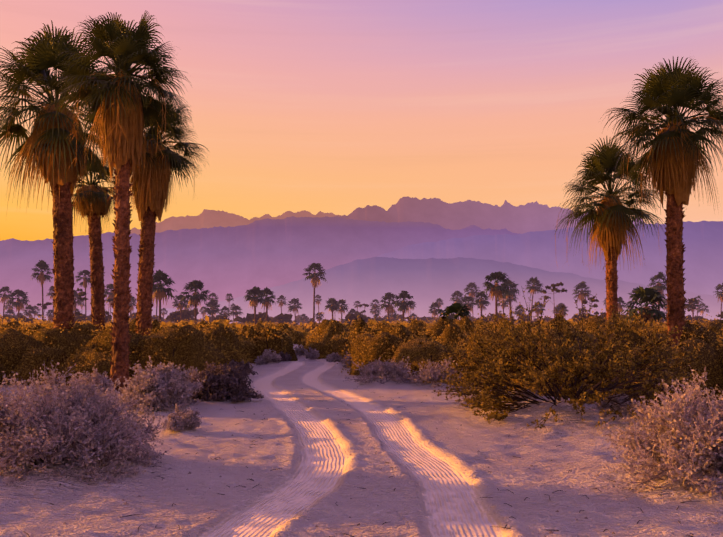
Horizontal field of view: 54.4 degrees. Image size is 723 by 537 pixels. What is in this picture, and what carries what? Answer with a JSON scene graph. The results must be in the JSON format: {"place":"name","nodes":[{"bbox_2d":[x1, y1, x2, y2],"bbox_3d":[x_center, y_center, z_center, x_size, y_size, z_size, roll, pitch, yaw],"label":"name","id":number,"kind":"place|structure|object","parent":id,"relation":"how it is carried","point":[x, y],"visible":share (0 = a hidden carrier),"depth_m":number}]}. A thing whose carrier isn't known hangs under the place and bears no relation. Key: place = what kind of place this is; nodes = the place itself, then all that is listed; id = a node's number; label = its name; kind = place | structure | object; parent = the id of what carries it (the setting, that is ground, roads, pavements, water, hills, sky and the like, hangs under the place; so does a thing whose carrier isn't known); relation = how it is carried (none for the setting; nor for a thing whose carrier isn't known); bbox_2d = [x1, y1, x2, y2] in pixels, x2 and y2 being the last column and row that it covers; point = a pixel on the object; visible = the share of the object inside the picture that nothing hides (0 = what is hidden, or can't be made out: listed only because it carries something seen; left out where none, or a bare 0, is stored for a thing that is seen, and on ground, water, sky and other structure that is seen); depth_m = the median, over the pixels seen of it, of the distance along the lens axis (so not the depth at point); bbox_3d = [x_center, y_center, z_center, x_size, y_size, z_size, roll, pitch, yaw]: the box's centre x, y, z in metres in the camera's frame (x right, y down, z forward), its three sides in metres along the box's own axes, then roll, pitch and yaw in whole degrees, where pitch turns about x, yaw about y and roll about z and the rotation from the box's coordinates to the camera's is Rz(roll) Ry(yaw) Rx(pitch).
{"place":"outdoors","nodes":[
{"label":"outdoors","id":0,"kind":"place"},
{"bbox_2d":[73,288,87,315],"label":"palm tree","id":1,"kind":"object","parent":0,"point":[81,293],"depth_m":128.94},
{"bbox_2d":[130,209,340,234],"bbox_3d":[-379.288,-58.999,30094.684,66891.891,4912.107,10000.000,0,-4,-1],"label":"mountain","id":2,"kind":"structure","parent":0,"point":[205,218],"depth_m":29524.66},
{"bbox_2d":[0,216,517,311],"bbox_3d":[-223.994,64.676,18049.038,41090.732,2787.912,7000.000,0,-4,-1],"label":"mountain","id":3,"kind":"structure","parent":0,"point":[221,262],"depth_m":16611.16},
{"bbox_2d":[0,344,722,536],"bbox_3d":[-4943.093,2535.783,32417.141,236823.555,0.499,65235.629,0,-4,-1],"label":"sand ground","id":4,"kind":"structure","parent":0,"point":[441,481],"depth_m":7.66},
{"bbox_2d":[0,286,11,315],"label":"palm","id":5,"kind":"object","parent":4,"relation":"on","point":[4,297],"visible":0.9,"depth_m":211.91},
{"bbox_2d":[4,309,15,316],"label":"palm","id":6,"kind":"object","parent":4,"relation":"on","point":[10,312],"visible":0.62,"depth_m":246.72},
{"bbox_2d":[5,300,14,309],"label":"palm","id":7,"kind":"object","parent":4,"relation":"on","point":[8,308],"visible":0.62,"depth_m":322.57},
{"bbox_2d":[6,289,29,316],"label":"palm","id":8,"kind":"object","parent":4,"relation":"on","point":[18,304],"visible":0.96,"depth_m":170.33},
{"bbox_2d":[22,304,36,317],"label":"tree","id":9,"kind":"object","parent":4,"relation":"on","point":[28,313],"visible":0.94,"depth_m":226.96},
{"bbox_2d":[30,306,40,317],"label":"palm","id":10,"kind":"object","parent":4,"relation":"on","point":[35,307],"visible":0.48,"depth_m":361.12},
{"bbox_2d":[31,260,53,320],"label":"palm","id":11,"kind":"object","parent":4,"relation":"on","point":[42,265],"visible":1,"depth_m":144.69},
{"bbox_2d":[37,302,52,316],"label":"tree","id":12,"kind":"object","parent":4,"relation":"on","point":[45,304],"depth_m":167.97},
{"bbox_2d":[44,309,53,319],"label":"tree","id":13,"kind":"object","parent":4,"relation":"on","point":[50,315],"visible":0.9,"depth_m":256.56},
{"bbox_2d":[46,286,53,316],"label":"palm","id":14,"kind":"object","parent":4,"relation":"on","point":[51,288],"visible":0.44,"depth_m":257.81},
{"bbox_2d":[0,20,139,328],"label":"palm","id":15,"kind":"object","parent":4,"relation":"on","point":[48,148],"visible":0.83,"depth_m":23.51},
{"bbox_2d":[73,290,82,315],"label":"palm","id":16,"kind":"object","parent":4,"relation":"on","point":[78,301],"visible":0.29,"depth_m":213.77},
{"bbox_2d":[46,157,114,330],"bbox_3d":[-12.725,-0.476,32.803,3.807,10.065,3.992,0,-4,-1],"label":"palm","id":17,"kind":"object","parent":4,"relation":"on","point":[95,208],"visible":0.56,"depth_m":32.55},
{"bbox_2d":[74,270,90,322],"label":"palm","id":18,"kind":"object","parent":4,"relation":"on","point":[85,279],"visible":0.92,"depth_m":164.25},
{"bbox_2d":[0,360,171,486],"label":"dry bush","id":19,"kind":"object","parent":4,"relation":"on","point":[27,429],"depth_m":7.66},
{"bbox_2d":[67,364,115,396],"bbox_3d":[-6.211,2.576,16.200,1.212,0.772,1.409,0,-4,-1],"label":"dry bush","id":20,"kind":"object","parent":4,"relation":"on","point":[97,385],"depth_m":16.04},
{"bbox_2d":[104,293,113,322],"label":"palm tree","id":21,"kind":"object","parent":4,"relation":"on","point":[108,300],"depth_m":148.44},
{"bbox_2d":[104,283,113,302],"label":"palm","id":22,"kind":"object","parent":4,"relation":"on","point":[110,286],"visible":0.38,"depth_m":185.06},
{"bbox_2d":[50,11,193,392],"bbox_3d":[-5.993,-1.530,17.511,3.673,9.784,3.740,0,-4,-1],"label":"palm","id":23,"kind":"object","parent":4,"relation":"on","point":[122,109],"visible":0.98,"depth_m":17.26},
{"bbox_2d":[129,295,136,315],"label":"palm","id":24,"kind":"object","parent":4,"relation":"on","point":[131,309],"visible":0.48,"depth_m":225.32},
{"bbox_2d":[93,93,207,335],"bbox_3d":[-7.514,-1.265,24.984,4.049,10.420,4.042,-3,-5,33],"label":"palm","id":25,"kind":"object","parent":4,"relation":"on","point":[152,176],"visible":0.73,"depth_m":24.67},
{"bbox_2d":[153,283,161,318],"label":"palm","id":26,"kind":"object","parent":4,"relation":"on","point":[157,300],"visible":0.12,"depth_m":205.96},
{"bbox_2d":[117,356,205,411],"bbox_3d":[-4.156,2.299,14.265,1.850,1.016,2.167,0,-4,-1],"label":"dry bush","id":27,"kind":"object","parent":4,"relation":"on","point":[173,376],"depth_m":13.88},
{"bbox_2d":[152,269,176,322],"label":"palm","id":28,"kind":"object","parent":4,"relation":"on","point":[160,291],"visible":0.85,"depth_m":108.90},
{"bbox_2d":[161,308,167,319],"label":"palm","id":29,"kind":"object","parent":4,"relation":"on","point":[163,313],"visible":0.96,"depth_m":411.20},
{"bbox_2d":[172,295,188,320],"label":"palm","id":30,"kind":"object","parent":4,"relation":"on","point":[180,305],"visible":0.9,"depth_m":168.39},
{"bbox_2d":[161,404,201,431],"bbox_3d":[-2.875,2.373,11.181,0.631,0.381,0.644,0,-4,-1],"label":"dry bush","id":31,"kind":"object","parent":4,"relation":"on","point":[176,423],"depth_m":11.06},
{"bbox_2d":[184,367,202,382],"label":"dry bush","id":32,"kind":"object","parent":4,"relation":"on","point":[192,374],"depth_m":17.60},
{"bbox_2d":[180,280,208,322],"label":"palm","id":33,"kind":"object","parent":4,"relation":"on","point":[195,298],"visible":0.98,"depth_m":118.85},
{"bbox_2d":[199,306,207,319],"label":"palm","id":34,"kind":"object","parent":4,"relation":"on","point":[201,311],"visible":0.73,"depth_m":387.45},
{"bbox_2d":[203,299,220,321],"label":"palm","id":35,"kind":"object","parent":4,"relation":"on","point":[212,312],"visible":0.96,"depth_m":188.46},
{"bbox_2d":[207,293,218,318],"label":"palm","id":36,"kind":"object","parent":4,"relation":"on","point":[214,295],"visible":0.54,"depth_m":261.40},
{"bbox_2d":[219,306,229,316],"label":"tree","id":37,"kind":"object","parent":4,"relation":"on","point":[224,308],"visible":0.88,"depth_m":228.23},
{"bbox_2d":[190,360,263,401],"bbox_3d":[-3.075,2.469,15.611,1.805,0.897,1.583,0,-4,-1],"label":"dry bush","id":38,"kind":"object","parent":4,"relation":"on","point":[235,395],"depth_m":15.24},
{"bbox_2d":[225,293,233,302],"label":"palm","id":39,"kind":"object","parent":4,"relation":"on","point":[229,299],"visible":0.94,"depth_m":344.75},
{"bbox_2d":[229,305,242,321],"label":"palm","id":40,"kind":"object","parent":4,"relation":"on","point":[236,313],"visible":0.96,"depth_m":218.16},
{"bbox_2d":[222,359,257,376],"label":"dry bush","id":41,"kind":"object","parent":4,"relation":"on","point":[243,367],"depth_m":22.05},
{"bbox_2d":[244,286,265,324],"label":"palm","id":42,"kind":"object","parent":4,"relation":"on","point":[255,301],"visible":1,"depth_m":129.08},
{"bbox_2d":[257,286,276,323],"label":"palm","id":43,"kind":"object","parent":4,"relation":"on","point":[267,292],"visible":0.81,"depth_m":134.16},
{"bbox_2d":[254,348,281,364],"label":"dry bush","id":44,"kind":"object","parent":4,"relation":"on","point":[269,358],"depth_m":29.04},
{"bbox_2d":[276,295,286,312],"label":"palm","id":45,"kind":"object","parent":4,"relation":"on","point":[281,298],"visible":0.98,"depth_m":270.61},
{"bbox_2d":[278,351,291,361],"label":"dry bush","id":46,"kind":"object","parent":4,"relation":"on","point":[285,358],"depth_m":31.33},
{"bbox_2d":[286,298,301,321],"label":"palm","id":47,"kind":"object","parent":4,"relation":"on","point":[293,307],"visible":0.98,"depth_m":240.69},
{"bbox_2d":[294,345,307,355],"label":"dry bush","id":48,"kind":"object","parent":4,"relation":"on","point":[298,351],"depth_m":36.75},
{"bbox_2d":[299,314,307,321],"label":"palm","id":49,"kind":"object","parent":4,"relation":"on","point":[303,318],"visible":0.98,"depth_m":278.40},
{"bbox_2d":[305,347,319,358],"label":"dry bush","id":50,"kind":"object","parent":4,"relation":"on","point":[311,354],"depth_m":33.64},
{"bbox_2d":[304,263,326,322],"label":"palm","id":51,"kind":"object","parent":4,"relation":"on","point":[314,277],"visible":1,"depth_m":153.75},
{"bbox_2d":[315,295,321,311],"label":"palm","id":52,"kind":"object","parent":4,"relation":"on","point":[318,299],"visible":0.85,"depth_m":369.46},
{"bbox_2d":[315,312,323,322],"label":"palm","id":53,"kind":"object","parent":4,"relation":"on","point":[319,318],"visible":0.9,"depth_m":258.50},
{"bbox_2d":[325,298,339,319],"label":"palm","id":54,"kind":"object","parent":4,"relation":"on","point":[333,307],"visible":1,"depth_m":169.30},
{"bbox_2d":[326,353,341,361],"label":"dry bush","id":55,"kind":"object","parent":4,"relation":"on","point":[331,357],"depth_m":30.48},
{"bbox_2d":[335,299,349,322],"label":"palm","id":56,"kind":"object","parent":4,"relation":"on","point":[341,308],"visible":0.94,"depth_m":179.22},
{"bbox_2d":[341,352,352,367],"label":"dry bush","id":57,"kind":"object","parent":4,"relation":"on","point":[346,359],"depth_m":26.73},
{"bbox_2d":[353,301,360,310],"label":"palm","id":58,"kind":"object","parent":4,"relation":"on","point":[357,304],"visible":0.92,"depth_m":418.07},
{"bbox_2d":[6,386,718,536],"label":"sand debris","id":59,"kind":"object","parent":4,"relation":"on","point":[126,503],"visible":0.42,"depth_m":7.06},
{"bbox_2d":[369,299,379,314],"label":"palm","id":60,"kind":"object","parent":4,"relation":"on","point":[375,305],"visible":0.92,"depth_m":292.29},
{"bbox_2d":[369,307,379,314],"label":"palm","id":61,"kind":"object","parent":4,"relation":"on","point":[373,311],"visible":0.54,"depth_m":348.05},
{"bbox_2d":[343,357,416,383],"bbox_3d":[0.539,2.813,19.366,2.111,0.799,1.948,0,-4,-1],"label":"dry bush","id":62,"kind":"object","parent":4,"relation":"on","point":[389,366],"depth_m":19.38},
{"bbox_2d":[377,292,395,320],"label":"palm","id":63,"kind":"object","parent":4,"relation":"on","point":[388,307],"visible":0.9,"depth_m":184.32},
{"bbox_2d":[387,309,396,320],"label":"palm","id":64,"kind":"object","parent":4,"relation":"on","point":[392,316],"visible":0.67,"depth_m":238.88},
{"bbox_2d":[393,291,414,320],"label":"palm","id":65,"kind":"object","parent":4,"relation":"on","point":[403,304],"visible":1,"depth_m":139.44},
{"bbox_2d":[408,300,416,314],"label":"palm","id":66,"kind":"object","parent":4,"relation":"on","point":[412,307],"visible":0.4,"depth_m":388.73},
{"bbox_2d":[406,358,462,387],"bbox_3d":[2.031,2.787,18.917,1.641,0.776,1.444,0,-4,-1],"label":"dry bush","id":67,"kind":"object","parent":4,"relation":"on","point":[435,374],"depth_m":18.71},
{"bbox_2d":[428,302,442,319],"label":"palm","id":68,"kind":"object","parent":4,"relation":"on","point":[434,311],"visible":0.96,"depth_m":199.78},
{"bbox_2d":[434,298,443,308],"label":"palm","id":69,"kind":"object","parent":4,"relation":"on","point":[438,301],"visible":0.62,"depth_m":328.44},
{"bbox_2d":[433,303,472,324],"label":"bush","id":70,"kind":"object","parent":4,"relation":"on","point":[453,308],"visible":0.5,"depth_m":69.62},
{"bbox_2d":[449,290,464,318],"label":"palm","id":71,"kind":"object","parent":4,"relation":"on","point":[459,294],"visible":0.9,"depth_m":239.93},
{"bbox_2d":[461,295,476,316],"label":"palm","id":72,"kind":"object","parent":4,"relation":"on","point":[469,299],"visible":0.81,"depth_m":169.90},
{"bbox_2d":[464,282,480,313],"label":"palm","id":73,"kind":"object","parent":4,"relation":"on","point":[473,286],"visible":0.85,"depth_m":252.45},
{"bbox_2d":[473,291,490,314],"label":"palm","id":74,"kind":"object","parent":4,"relation":"on","point":[481,301],"visible":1,"depth_m":150.05},
{"bbox_2d":[477,299,487,311],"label":"palm","id":75,"kind":"object","parent":4,"relation":"on","point":[478,305],"visible":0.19,"depth_m":261.73},
{"bbox_2d":[481,271,512,320],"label":"palm","id":76,"kind":"object","parent":4,"relation":"on","point":[496,289],"visible":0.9,"depth_m":104.89},
{"bbox_2d":[497,294,511,316],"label":"palm","id":77,"kind":"object","parent":4,"relation":"on","point":[503,306],"visible":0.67,"depth_m":213.28},
{"bbox_2d":[502,280,520,320],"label":"palm","id":78,"kind":"object","parent":4,"relation":"on","point":[513,286],"visible":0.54,"depth_m":151.68},
{"bbox_2d":[505,289,517,301],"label":"palm","id":79,"kind":"object","parent":4,"relation":"on","point":[515,298],"visible":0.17,"depth_m":265.49},
{"bbox_2d":[514,306,525,319],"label":"palm","id":80,"kind":"object","parent":4,"relation":"on","point":[520,311],"visible":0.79,"depth_m":220.12},
{"bbox_2d":[508,387,538,401],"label":"dry bush","id":81,"kind":"object","parent":4,"relation":"on","point":[526,395],"depth_m":13.53},
{"bbox_2d":[525,276,542,321],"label":"palm","id":82,"kind":"object","parent":4,"relation":"on","point":[533,289],"visible":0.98,"depth_m":183.56},
{"bbox_2d":[532,301,544,320],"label":"palm","id":83,"kind":"object","parent":4,"relation":"on","point":[538,309],"visible":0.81,"depth_m":200.06},
{"bbox_2d":[540,282,567,316],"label":"palm tree","id":84,"kind":"object","parent":4,"relation":"on","point":[553,286],"depth_m":120.62},
{"bbox_2d":[557,304,568,317],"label":"palm","id":85,"kind":"object","parent":4,"relation":"on","point":[558,308],"visible":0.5,"depth_m":210.39},
{"bbox_2d":[423,286,717,428],"bbox_3d":[3.711,1.496,13.254,5.169,2.441,5.222,0,-4,-1],"label":"creosote bush","id":86,"kind":"object","parent":4,"relation":"on","point":[582,362],"depth_m":12.49},
{"bbox_2d":[572,281,591,313],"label":"palm","id":87,"kind":"object","parent":4,"relation":"on","point":[582,285],"visible":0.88,"depth_m":208.43},
{"bbox_2d":[582,292,598,314],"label":"palm tree","id":88,"kind":"object","parent":4,"relation":"on","point":[585,301],"depth_m":140.85},
{"bbox_2d":[555,136,666,318],"bbox_3d":[12.490,-0.886,35.569,5.909,11.315,5.797,0,-4,-1],"label":"palm","id":89,"kind":"object","parent":4,"relation":"on","point":[610,218],"visible":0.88,"depth_m":34.97},
{"bbox_2d":[596,390,645,416],"bbox_3d":[4.489,2.410,12.372,0.845,0.511,0.849,0,-4,-1],"label":"dry bush","id":90,"kind":"object","parent":4,"relation":"on","point":[606,406],"depth_m":12.15},
{"bbox_2d":[617,296,626,313],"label":"palm","id":91,"kind":"object","parent":4,"relation":"on","point":[620,301],"visible":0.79,"depth_m":170.54},
{"bbox_2d":[620,286,666,323],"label":"tree","id":92,"kind":"object","parent":4,"relation":"on","point":[651,295],"visible":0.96,"depth_m":74.95},
{"bbox_2d":[647,272,666,320],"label":"palm","id":93,"kind":"object","parent":4,"relation":"on","point":[659,286],"visible":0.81,"depth_m":145.88},
{"bbox_2d":[594,367,722,500],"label":"dry bush","id":94,"kind":"object","parent":4,"relation":"on","point":[687,445],"depth_m":7.26},
{"bbox_2d":[600,56,722,344],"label":"palm","id":95,"kind":"object","parent":4,"relation":"on","point":[673,155],"visible":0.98,"depth_m":20.50},
{"bbox_2d":[660,298,667,316],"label":"palm","id":96,"kind":"object","parent":4,"relation":"on","point":[664,300],"visible":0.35,"depth_m":318.24},
{"bbox_2d":[685,298,696,314],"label":"palm tree","id":97,"kind":"object","parent":4,"relation":"on","point":[691,301],"depth_m":151.28},
{"bbox_2d":[687,298,700,322],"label":"palm","id":98,"kind":"object","parent":4,"relation":"on","point":[696,303],"visible":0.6,"depth_m":176.06},
{"bbox_2d":[695,296,702,315],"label":"palm","id":99,"kind":"object","parent":4,"relation":"on","point":[699,301],"visible":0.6,"depth_m":355.83},
{"bbox_2d":[696,303,709,315],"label":"palm","id":100,"kind":"object","parent":4,"relation":"on","point":[702,310],"visible":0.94,"depth_m":336.03},
{"bbox_2d":[715,283,722,319],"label":"palm","id":101,"kind":"object","parent":4,"relation":"on","point":[719,287],"visible":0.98,"depth_m":227.03},
{"bbox_2d":[0,308,722,409],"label":"bush","id":102,"kind":"object","parent":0,"point":[11,335],"visible":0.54,"depth_m":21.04},
{"bbox_2d":[0,220,722,318],"bbox_3d":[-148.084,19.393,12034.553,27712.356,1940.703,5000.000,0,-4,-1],"label":"mountain","id":103,"kind":"structure","parent":0,"point":[702,257],"depth_m":11193.46},
{"bbox_2d":[0,308,722,324],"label":"tree line","id":104,"kind":"object","parent":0,"point":[188,313],"depth_m":182.52},
{"bbox_2d":[0,0,722,240],"label":"sky","id":105,"kind":"structure","parent":0,"point":[337,107]},
{"bbox_2d":[359,304,370,318],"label":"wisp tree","id":106,"kind":"object","parent":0,"point":[365,305],"depth_m":189.39},
{"bbox_2d":[41,257,722,323],"bbox_3d":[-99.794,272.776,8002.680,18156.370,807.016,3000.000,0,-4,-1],"label":"mountain","id":107,"kind":"structure","parent":0,"point":[425,283],"depth_m":7305.60},
{"bbox_2d":[327,196,658,233],"bbox_3d":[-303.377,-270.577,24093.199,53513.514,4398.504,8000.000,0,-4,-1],"label":"mountain","id":108,"kind":"structure","parent":0,"point":[527,217],"depth_m":23499.82}
]}

